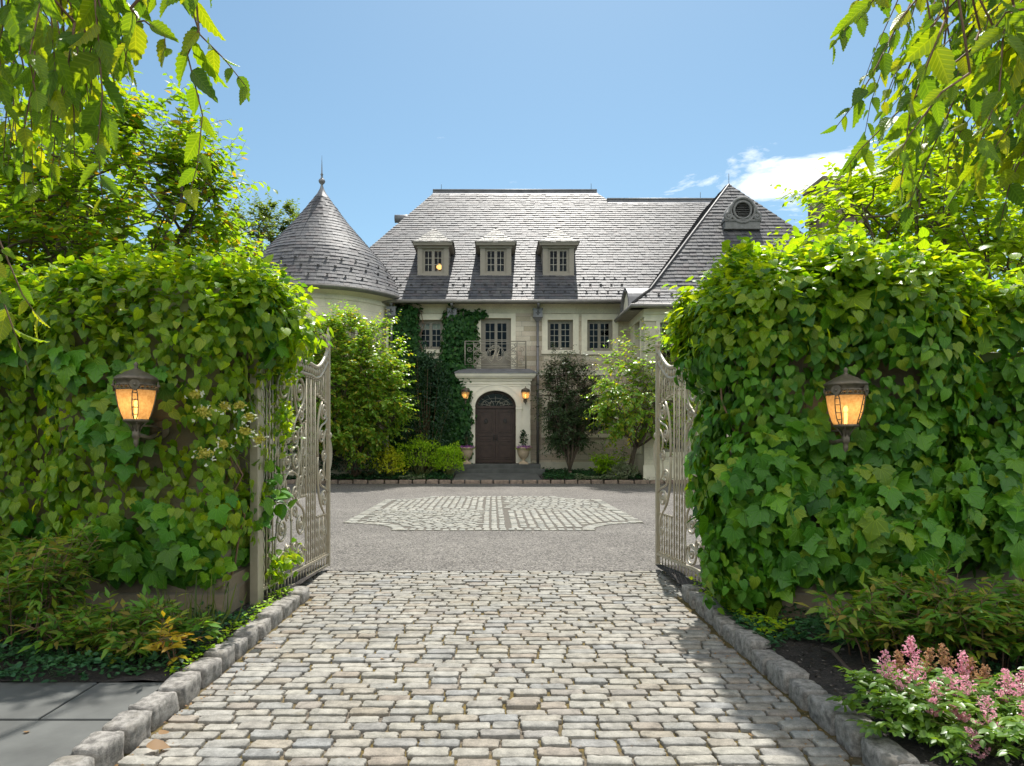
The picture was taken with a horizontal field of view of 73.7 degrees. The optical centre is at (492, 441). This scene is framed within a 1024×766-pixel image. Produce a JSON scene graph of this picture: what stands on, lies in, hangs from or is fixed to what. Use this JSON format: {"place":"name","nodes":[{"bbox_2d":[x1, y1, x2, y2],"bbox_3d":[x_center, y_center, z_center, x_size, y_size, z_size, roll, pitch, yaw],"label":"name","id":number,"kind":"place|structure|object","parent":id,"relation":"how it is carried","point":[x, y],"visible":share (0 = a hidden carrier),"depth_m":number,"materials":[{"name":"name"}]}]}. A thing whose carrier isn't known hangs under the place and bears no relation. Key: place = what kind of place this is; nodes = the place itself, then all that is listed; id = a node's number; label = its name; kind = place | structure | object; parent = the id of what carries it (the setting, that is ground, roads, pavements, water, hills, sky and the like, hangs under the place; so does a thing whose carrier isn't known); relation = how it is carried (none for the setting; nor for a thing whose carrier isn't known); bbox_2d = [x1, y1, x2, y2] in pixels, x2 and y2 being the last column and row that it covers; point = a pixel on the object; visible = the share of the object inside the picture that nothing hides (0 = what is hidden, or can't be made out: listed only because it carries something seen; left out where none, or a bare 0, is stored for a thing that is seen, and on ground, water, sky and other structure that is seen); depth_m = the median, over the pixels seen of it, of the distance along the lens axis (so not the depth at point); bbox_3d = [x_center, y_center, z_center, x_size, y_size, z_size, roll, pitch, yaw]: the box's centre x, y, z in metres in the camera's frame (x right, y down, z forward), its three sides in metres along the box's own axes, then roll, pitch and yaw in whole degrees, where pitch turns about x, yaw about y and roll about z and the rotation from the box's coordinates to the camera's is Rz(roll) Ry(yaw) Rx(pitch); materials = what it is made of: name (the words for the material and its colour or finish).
{"place":"outdoors","nodes":[
{"label":"outdoors","id":0,"kind":"place"},
{"bbox_2d":[0,682,161,765],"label":"bluestone pavement","id":1,"kind":"structure","parent":0,"point":[56,720],"depth_m":3.80,"materials":[{"name":"grey stone"}]},
{"bbox_2d":[0,565,323,681],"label":"planting bed","id":2,"kind":"object","parent":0,"point":[152,674],"visible":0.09,"depth_m":4.61,"materials":[{"name":"soil"}]},
{"bbox_2d":[0,515,124,657],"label":"bamboo shrub","id":3,"kind":"object","parent":2,"relation":"on","point":[40,574],"visible":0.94,"depth_m":5.06,"materials":[{"name":"green plant"}]},
{"bbox_2d":[0,582,203,662],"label":"bamboo shrub","id":4,"kind":"object","parent":2,"relation":"on","point":[86,630],"visible":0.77,"depth_m":4.75,"materials":[{"name":"green plant"}]},
{"bbox_2d":[0,601,254,682],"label":"ground cover","id":5,"kind":"object","parent":2,"relation":"on","point":[76,658],"visible":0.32,"depth_m":4.58,"materials":[{"name":"green plant"}]},
{"bbox_2d":[93,596,228,668],"bbox_3d":[-2.353,1.349,4.795,0.933,0.512,0.769,0,0,0],"label":"bamboo shrub","id":6,"kind":"object","parent":2,"relation":"on","point":[134,650],"visible":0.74,"depth_m":4.73,"materials":[{"name":"green plant"}]},
{"bbox_2d":[139,611,213,666],"bbox_3d":[-2.149,1.314,4.577,0.436,0.490,0.502,0,0,0],"label":"bamboo shrub","id":7,"kind":"object","parent":2,"relation":"on","point":[157,644],"visible":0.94,"depth_m":4.51,"materials":[{"name":"green plant"}]},
{"bbox_2d":[124,572,246,645],"bbox_3d":[-2.335,1.261,5.296,0.770,0.519,0.696,0,0,0],"label":"grass tuft","id":8,"kind":"object","parent":2,"relation":"on","point":[195,610],"visible":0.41,"depth_m":5.34,"materials":[{"name":"green plant"}]},
{"bbox_2d":[164,586,293,675],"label":"kerb weeds","id":9,"kind":"object","parent":2,"relation":"on","point":[220,639],"visible":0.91,"depth_m":5.48,"materials":[{"name":"green plant"}]},
{"bbox_2d":[0,480,664,683],"bbox_3d":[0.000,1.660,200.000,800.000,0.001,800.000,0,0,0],"label":"ground","id":10,"kind":"structure","parent":0,"point":[142,681],"depth_m":4.75,"materials":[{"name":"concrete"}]},
{"bbox_2d":[0,386,54,604],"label":"garden wall","id":11,"kind":"structure","parent":10,"relation":"on","point":[41,412],"depth_m":6.32,"materials":[{"name":"stone"}]},
{"bbox_2d":[0,255,73,572],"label":"climbing ivy","id":12,"kind":"object","parent":11,"relation":"attached to","point":[15,504],"visible":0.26,"depth_m":6.01,"materials":[{"name":"green plant"}]},
{"bbox_2d":[0,119,139,270],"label":"cherry tree","id":13,"kind":"object","parent":10,"relation":"on","point":[38,248],"visible":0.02,"depth_m":11.24,"materials":[{"name":"green plant"}]},
{"bbox_2d":[0,0,249,379],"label":"overhanging tree","id":14,"kind":"object","parent":10,"relation":"on","point":[60,79],"visible":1,"depth_m":1.76,"materials":[{"name":"green plant"}]},
{"bbox_2d":[0,64,279,350],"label":"cherry tree","id":15,"kind":"object","parent":10,"relation":"on","point":[74,209],"visible":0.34,"depth_m":9.51,"materials":[{"name":"green plant"}]},
{"bbox_2d":[47,288,271,617],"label":"gate pier","id":16,"kind":"structure","parent":10,"relation":"on","point":[186,437],"depth_m":5.90,"materials":[{"name":"stone"}]},
{"bbox_2d":[111,362,169,446],"bbox_3d":[-2.830,-0.295,5.548,0.325,0.680,0.582,0,0,0],"label":"wall lantern","id":17,"kind":"object","parent":16,"relation":"attached to","point":[136,400],"depth_m":5.34,"materials":[{"name":"orange glass"}]},
{"bbox_2d":[0,223,333,593],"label":"climbing ivy","id":18,"kind":"object","parent":16,"relation":"attached to","point":[258,312],"visible":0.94,"depth_m":5.75,"materials":[{"name":"green plant"}]},
{"bbox_2d":[250,328,331,617],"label":"iron gate","id":19,"kind":"structure","parent":16,"relation":"attached to","point":[259,583],"depth_m":7.50,"materials":[{"name":"grey metal"}]},
{"bbox_2d":[48,586,309,765],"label":"driveway kerb","id":20,"kind":"structure","parent":10,"relation":"on","point":[116,738],"depth_m":4.11,"materials":[{"name":"stone"}]},
{"bbox_2d":[139,221,306,318],"bbox_3d":[-6.918,-1.954,17.040,4.529,7.224,3.819,0,0,0],"label":"young tree","id":21,"kind":"object","parent":10,"relation":"on","point":[233,243],"visible":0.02,"depth_m":17.02,"materials":[{"name":"green plant"}]},
{"bbox_2d":[204,190,299,267],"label":"distant tree","id":22,"kind":"object","parent":10,"relation":"on","point":[263,214],"visible":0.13,"depth_m":41.82,"materials":[{"name":"green plant"}]},
{"bbox_2d":[286,479,686,483],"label":"courtyard kerb","id":23,"kind":"structure","parent":10,"relation":"on","point":[421,481],"depth_m":26.02,"materials":[{"name":"grey stone"}]},
{"bbox_2d":[682,584,927,765],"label":"driveway kerb","id":24,"kind":"structure","parent":10,"relation":"on","point":[790,677],"depth_m":4.16,"materials":[{"name":"stone"}]},
{"bbox_2d":[731,288,948,618],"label":"gate pier","id":25,"kind":"structure","parent":10,"relation":"on","point":[803,596],"depth_m":5.90,"materials":[{"name":"stone"}]},
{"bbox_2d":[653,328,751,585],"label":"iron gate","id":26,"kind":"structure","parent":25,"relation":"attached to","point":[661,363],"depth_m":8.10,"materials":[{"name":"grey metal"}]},
{"bbox_2d":[650,221,1009,621],"bbox_3d":[3.038,-0.240,6.327,2.850,3.692,2.082,0,0,0],"label":"climbing ivy","id":27,"kind":"object","parent":25,"relation":"attached to","point":[753,307],"visible":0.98,"depth_m":5.67,"materials":[{"name":"green plant"}]},
{"bbox_2d":[823,367,868,451],"bbox_3d":[2.820,-0.255,5.569,0.324,0.680,0.561,0,0,0],"label":"wall lantern","id":28,"kind":"object","parent":25,"relation":"attached to","point":[845,400],"depth_m":5.36,"materials":[{"name":"brown metal"}]},
{"bbox_2d":[761,102,1023,351],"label":"bright tree","id":29,"kind":"object","parent":10,"relation":"on","point":[865,197],"visible":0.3,"depth_m":9.19,"materials":[{"name":"green plant"}]},
{"bbox_2d":[820,0,1023,239],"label":"overhanging tree","id":30,"kind":"object","parent":10,"relation":"on","point":[986,76],"visible":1,"depth_m":1.81,"materials":[{"name":"green plant"}]},
{"bbox_2d":[884,117,1023,351],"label":"bright tree","id":31,"kind":"object","parent":10,"relation":"on","point":[1004,270],"visible":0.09,"depth_m":10.57,"materials":[{"name":"green plant"}]},
{"bbox_2d":[938,352,1023,604],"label":"garden wall","id":32,"kind":"structure","parent":10,"relation":"on","point":[987,357],"depth_m":6.32,"materials":[{"name":"stone"}]},
{"bbox_2d":[938,253,1023,583],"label":"climbing ivy","id":33,"kind":"object","parent":32,"relation":"attached to","point":[995,546],"visible":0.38,"depth_m":5.90,"materials":[{"name":"green plant"}]},
{"bbox_2d":[286,471,454,480],"bbox_3d":[-8.710,1.354,27.840,14.580,0.281,3.320,0,0,0],"label":"planting bed","id":34,"kind":"object","parent":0,"point":[388,479],"visible":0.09,"depth_m":26.50,"materials":[{"name":"soil"}]},
{"bbox_2d":[284,444,342,475],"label":"evergreen shrub","id":35,"kind":"object","parent":34,"relation":"on","point":[288,451],"visible":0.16,"depth_m":26.39,"materials":[{"name":"green plant"}]},
{"bbox_2d":[267,299,422,476],"bbox_3d":[-5.798,-1.859,25.472,6.275,6.867,4.785,0,0,0],"label":"ornamental tree","id":36,"kind":"object","parent":34,"relation":"on","point":[357,423],"visible":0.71,"depth_m":24.95,"materials":[{"name":"green plant"}]},
{"bbox_2d":[320,445,386,477],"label":"evergreen shrub","id":37,"kind":"object","parent":34,"relation":"on","point":[343,462],"visible":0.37,"depth_m":26.42,"materials":[{"name":"green plant"}]},
{"bbox_2d":[348,443,391,474],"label":"lime shrub","id":38,"kind":"object","parent":34,"relation":"on","point":[370,462],"visible":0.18,"depth_m":26.70,"materials":[{"name":"green plant"}]},
{"bbox_2d":[287,470,453,479],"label":"ground cover","id":39,"kind":"object","parent":34,"relation":"on","point":[396,476],"visible":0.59,"depth_m":26.55,"materials":[{"name":"green plant"}]},
{"bbox_2d":[371,444,409,477],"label":"golden shrub","id":40,"kind":"object","parent":34,"relation":"on","point":[394,457],"visible":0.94,"depth_m":26.47,"materials":[{"name":"green plant"}]},
{"bbox_2d":[398,474,424,479],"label":"ground cover","id":41,"kind":"object","parent":34,"relation":"on","point":[413,477],"visible":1,"depth_m":26.30,"materials":[{"name":"green plant"}]},
{"bbox_2d":[395,432,446,474],"bbox_3d":[-2.881,0.508,26.948,2.244,1.845,1.360,0,0,0],"label":"lime shrub","id":42,"kind":"object","parent":34,"relation":"on","point":[424,446],"visible":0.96,"depth_m":26.79,"materials":[{"name":"green plant"}]},
{"bbox_2d":[397,340,455,480],"bbox_3d":[-2.728,-1.245,27.418,2.568,5.701,1.925,0,0,0],"label":"evergreen shrub","id":43,"kind":"object","parent":34,"relation":"on","point":[429,363],"visible":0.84,"depth_m":27.25,"materials":[{"name":"green plant"}]},
{"bbox_2d":[429,440,467,476],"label":"lime shrub","id":44,"kind":"object","parent":34,"relation":"on","point":[450,450],"visible":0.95,"depth_m":26.77,"materials":[{"name":"green plant"}]},
{"bbox_2d":[270,484,701,570],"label":"gravel courtyard","id":45,"kind":"structure","parent":0,"point":[372,547],"depth_m":11.17,"materials":[{"name":"grey gravel"}]},
{"bbox_2d":[343,496,642,530],"bbox_3d":[0.013,1.590,16.076,5.928,0.041,7.641,0,0,0],"label":"cobbled medallion","id":46,"kind":"object","parent":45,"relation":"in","point":[428,512],"visible":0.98,"depth_m":14.89,"materials":[{"name":"grey stone"}]},
{"bbox_2d":[117,570,864,765],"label":"cobbled driveway","id":47,"kind":"structure","parent":0,"point":[215,713],"depth_m":4.43,"materials":[{"name":"stone"}]},
{"bbox_2d":[146,739,170,749],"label":"fallen leaf","id":48,"kind":"object","parent":47,"relation":"on","point":[155,744],"visible":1,"depth_m":3.50,"materials":[{"name":"brown plant"}]},
{"bbox_2d":[158,730,168,733],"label":"fallen leaf","id":49,"kind":"object","parent":47,"relation":"on","point":[162,732],"visible":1,"depth_m":3.64,"materials":[{"name":"brown plant"}]},
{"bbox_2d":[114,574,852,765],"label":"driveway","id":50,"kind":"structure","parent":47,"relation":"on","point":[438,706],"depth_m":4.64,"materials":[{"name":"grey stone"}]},
{"bbox_2d":[454,473,541,483],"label":"flagstone path","id":51,"kind":"structure","parent":0,"point":[497,476],"depth_m":26.71,"materials":[{"name":"grey stone"}]},
{"bbox_2d":[0,0,1021,350],"label":"sky","id":52,"kind":"structure","parent":0,"point":[396,101],"materials":[{"name":"blue"}]},
{"bbox_2d":[250,164,871,482],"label":"manor house","id":53,"kind":"structure","parent":0,"point":[532,272],"depth_m":29.00,"materials":[{"name":"stone"}]},
{"bbox_2d":[330,316,357,355],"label":"window","id":54,"kind":"structure","parent":53,"relation":"in","point":[353,336],"depth_m":27.21,"materials":[{"name":"beige paint"}]},
{"bbox_2d":[367,320,388,380],"bbox_3d":[-4.737,-3.730,28.066,0.185,2.400,1.270,0,0,35],"label":"window","id":55,"kind":"structure","parent":53,"relation":"in","point":[368,321],"depth_m":28.39,"materials":[{"name":"beige paint"}]},
{"bbox_2d":[367,400,388,455],"bbox_3d":[-4.737,-0.580,28.066,0.185,2.300,1.270,0,0,35],"label":"window","id":56,"kind":"structure","parent":53,"relation":"in","point":[380,400],"depth_m":28.41,"materials":[{"name":"beige paint"}]},
{"bbox_2d":[389,303,435,470],"bbox_3d":[-3.434,-2.421,28.675,3.273,7.460,0.952,0,0,0],"label":"wall vine","id":57,"kind":"object","parent":53,"relation":"attached to","point":[410,312],"depth_m":28.59,"materials":[{"name":"green plant"}]},
{"bbox_2d":[418,314,448,352],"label":"window","id":58,"kind":"structure","parent":53,"relation":"in","point":[429,325],"depth_m":29.18,"materials":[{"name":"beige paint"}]},
{"bbox_2d":[429,303,488,471],"bbox_3d":[-1.410,-2.286,28.442,2.517,7.189,1.427,0,0,0],"label":"wall vine","id":59,"kind":"object","parent":53,"relation":"attached to","point":[465,327],"depth_m":28.24,"materials":[{"name":"green plant"}]},
{"bbox_2d":[461,386,469,404],"bbox_3d":[-1.106,-1.899,27.981,0.373,0.748,0.435,0,0,0],"label":"wall lantern","id":60,"kind":"object","parent":53,"relation":"attached to","point":[465,394],"depth_m":27.85,"materials":[{"name":"orange glass"}]},
{"bbox_2d":[460,447,472,463],"bbox_3d":[-1.061,0.568,27.850,0.630,0.685,0.630,0,0,0],"label":"garden urn","id":61,"kind":"object","parent":53,"relation":"on","point":[468,453],"visible":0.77,"depth_m":27.66,"materials":[{"name":"stone"}]},
{"bbox_2d":[463,431,470,446],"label":"potted topiary","id":62,"kind":"object","parent":61,"relation":"on","point":[467,433],"visible":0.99,"depth_m":27.78,"materials":[{"name":"green plant"}]},
{"bbox_2d":[460,444,475,449],"bbox_3d":[-1.049,0.250,27.848,0.761,0.298,0.718,0,0,0],"label":"petunia","id":63,"kind":"object","parent":61,"relation":"in","point":[462,446],"visible":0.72,"depth_m":27.73,"materials":[{"name":"purple plant"}]},
{"bbox_2d":[476,408,494,462],"bbox_3d":[-0.277,-0.260,28.555,0.796,2.280,0.130,0,0,0],"label":"front door","id":64,"kind":"structure","parent":53,"relation":"in","point":[485,421],"depth_m":28.56,"materials":[{"name":"brown wood"}]},
{"bbox_2d":[476,313,515,368],"bbox_3d":[0.148,-4.225,29.108,1.676,2.450,0.285,0,0,0],"label":"window","id":65,"kind":"structure","parent":53,"relation":"in","point":[510,331],"depth_m":29.16,"materials":[{"name":"beige paint"}]},
{"bbox_2d":[496,408,514,462],"bbox_3d":[0.527,-0.260,28.555,0.796,2.280,0.130,0,0,0],"label":"front door","id":66,"kind":"structure","parent":53,"relation":"in","point":[505,417],"depth_m":28.56,"materials":[{"name":"brown wood"}]},
{"bbox_2d":[516,447,530,463],"bbox_3d":[1.265,0.568,27.850,0.630,0.685,0.630,0,0,0],"label":"garden urn","id":67,"kind":"object","parent":53,"relation":"on","point":[523,453],"visible":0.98,"depth_m":27.66,"materials":[{"name":"stone"}]},
{"bbox_2d":[515,444,532,450],"bbox_3d":[1.278,0.245,27.848,0.748,0.274,0.697,0,0,0],"label":"petunia","id":68,"kind":"object","parent":67,"relation":"in","point":[525,446],"visible":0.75,"depth_m":27.75,"materials":[{"name":"purple plant"}]},
{"bbox_2d":[519,429,528,444],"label":"potted topiary","id":69,"kind":"object","parent":67,"relation":"on","point":[523,434],"visible":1,"depth_m":27.80,"materials":[{"name":"green plant"}]},
{"bbox_2d":[521,386,529,404],"bbox_3d":[1.351,-1.899,27.981,0.373,0.748,0.435,0,0,0],"label":"wall lantern","id":70,"kind":"object","parent":53,"relation":"attached to","point":[525,395],"depth_m":27.85,"materials":[{"name":"orange glass"}]},
{"bbox_2d":[541,396,574,437],"bbox_3d":[2.880,-1.060,29.088,1.620,1.760,0.325,0,0,0],"label":"window","id":71,"kind":"structure","parent":53,"relation":"in","point":[546,401],"depth_m":28.97,"materials":[{"name":"beige paint"}]},
{"bbox_2d":[541,314,579,353],"bbox_3d":[2.880,-4.575,29.088,1.620,1.690,0.325,0,0,0],"label":"window","id":72,"kind":"structure","parent":53,"relation":"in","point":[573,329],"depth_m":28.97,"materials":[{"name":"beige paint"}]},
{"bbox_2d":[581,396,617,437],"bbox_3d":[4.560,-1.060,29.088,1.620,1.760,0.325,0,0,0],"label":"window","id":73,"kind":"structure","parent":53,"relation":"in","point":[604,435],"depth_m":28.97,"materials":[{"name":"beige paint"}]},
{"bbox_2d":[581,314,618,354],"bbox_3d":[4.560,-4.560,29.088,1.620,1.720,0.325,0,0,0],"label":"window","id":74,"kind":"structure","parent":53,"relation":"in","point":[585,325],"depth_m":28.97,"materials":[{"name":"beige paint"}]},
{"bbox_2d":[632,320,640,372],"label":"window","id":75,"kind":"structure","parent":53,"relation":"in","point":[639,320],"depth_m":27.00,"materials":[{"name":"beige paint"}]},
{"bbox_2d":[633,403,640,453],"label":"window","id":76,"kind":"structure","parent":53,"relation":"in","point":[638,451],"depth_m":26.99,"materials":[{"name":"beige paint"}]},
{"bbox_2d":[656,321,675,359],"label":"window","id":77,"kind":"structure","parent":53,"relation":"in","point":[658,324],"depth_m":26.46,"materials":[{"name":"beige paint"}]},
{"bbox_2d":[660,396,688,456],"bbox_3d":[6.975,-0.590,26.388,1.410,2.320,0.325,0,0,0],"label":"window","id":78,"kind":"structure","parent":53,"relation":"in","point":[669,399],"depth_m":26.46,"materials":[{"name":"beige paint"}]},
{"bbox_2d":[540,471,641,480],"bbox_3d":[8.950,1.350,27.840,14.100,0.288,3.320,0,0,0],"label":"planting bed","id":79,"kind":"object","parent":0,"point":[542,477],"visible":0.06,"depth_m":26.52,"materials":[{"name":"soil"}]},
{"bbox_2d":[526,339,607,473],"bbox_3d":[2.999,-1.305,27.312,3.378,5.633,2.563,0,0,0],"label":"dark tree","id":80,"kind":"object","parent":79,"relation":"on","point":[572,423],"visible":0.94,"depth_m":27.11,"materials":[{"name":"green plant"}]},
{"bbox_2d":[574,473,627,479],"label":"ground cover","id":81,"kind":"object","parent":79,"relation":"on","point":[593,477],"visible":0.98,"depth_m":26.27,"materials":[{"name":"green plant"}]},
{"bbox_2d":[542,467,672,479],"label":"ground cover","id":82,"kind":"object","parent":79,"relation":"on","point":[564,472],"visible":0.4,"depth_m":26.89,"materials":[{"name":"green plant"}]},
{"bbox_2d":[588,447,631,475],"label":"lime shrub","id":83,"kind":"object","parent":79,"relation":"on","point":[601,465],"visible":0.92,"depth_m":26.59,"materials":[{"name":"green plant"}]},
{"bbox_2d":[595,441,629,468],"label":"sparse shrub","id":84,"kind":"object","parent":79,"relation":"on","point":[603,453],"visible":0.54,"depth_m":27.28,"materials":[{"name":"green plant"}]},
{"bbox_2d":[606,461,640,476],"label":"variegated shrub","id":85,"kind":"object","parent":79,"relation":"on","point":[624,467],"visible":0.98,"depth_m":26.41,"materials":[{"name":"green plant"}]},
{"bbox_2d":[578,306,701,475],"bbox_3d":[6.088,-1.679,25.160,5.691,6.461,4.506,0,0,0],"label":"ornamental tree","id":86,"kind":"object","parent":79,"relation":"on","point":[629,414],"visible":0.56,"depth_m":24.99,"materials":[{"name":"green plant"}]},
{"bbox_2d":[655,564,1023,765],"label":"planting bed","id":87,"kind":"object","parent":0,"point":[826,678],"visible":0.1,"depth_m":4.57,"materials":[{"name":"soil"}]},
{"bbox_2d":[688,573,794,637],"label":"kerb weeds","id":88,"kind":"object","parent":87,"relation":"on","point":[761,618],"visible":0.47,"depth_m":5.57,"materials":[{"name":"green plant"}]},
{"bbox_2d":[821,647,883,692],"bbox_3d":[2.337,1.470,4.366,0.142,0.066,0.966,0,0,-5],"label":"garden hose","id":89,"kind":"object","parent":87,"relation":"on","point":[838,658],"visible":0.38,"depth_m":4.62,"materials":[{"name":"brown rubber"}]},
{"bbox_2d":[723,601,1023,679],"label":"ground cover","id":90,"kind":"object","parent":87,"relation":"on","point":[809,621],"visible":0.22,"depth_m":5.25,"materials":[{"name":"green plant"}]},
{"bbox_2d":[794,560,1022,663],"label":"bamboo shrub","id":91,"kind":"object","parent":87,"relation":"on","point":[885,626],"visible":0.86,"depth_m":4.60,"materials":[{"name":"green plant"}]},
{"bbox_2d":[825,635,1006,725],"bbox_3d":[2.303,1.304,3.733,0.824,0.435,0.741,0,0,32],"label":"astilbe","id":92,"kind":"object","parent":87,"relation":"on","point":[862,674],"visible":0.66,"depth_m":3.76,"materials":[{"name":"pink plant"}]},
{"bbox_2d":[835,675,1023,753],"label":"astilbe","id":93,"kind":"object","parent":87,"relation":"on","point":[907,707],"visible":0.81,"depth_m":3.39,"materials":[{"name":"green plant"}]},
{"bbox_2d":[869,548,1023,669],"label":"bamboo shrub","id":94,"kind":"object","parent":87,"relation":"on","point":[1011,645],"visible":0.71,"depth_m":4.46,"materials":[{"name":"green plant"}]},
{"bbox_2d":[892,643,1023,729],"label":"astilbe","id":95,"kind":"object","parent":87,"relation":"on","point":[965,675],"visible":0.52,"depth_m":3.62,"materials":[{"name":"pink plant"}]},
{"bbox_2d":[894,677,1023,765],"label":"astilbe","id":96,"kind":"object","parent":87,"relation":"on","point":[1013,731],"visible":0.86,"depth_m":3.25,"materials":[{"name":"green plant"}]},
{"bbox_2d":[930,668,1023,715],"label":"astilbe","id":97,"kind":"object","parent":87,"relation":"on","point":[1008,682],"visible":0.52,"depth_m":3.56,"materials":[{"name":"pink plant"}]},
{"bbox_2d":[986,695,1023,744],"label":"astilbe","id":98,"kind":"object","parent":87,"relation":"on","point":[1016,711],"visible":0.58,"depth_m":3.37,"materials":[{"name":"pink plant"}]}
]}

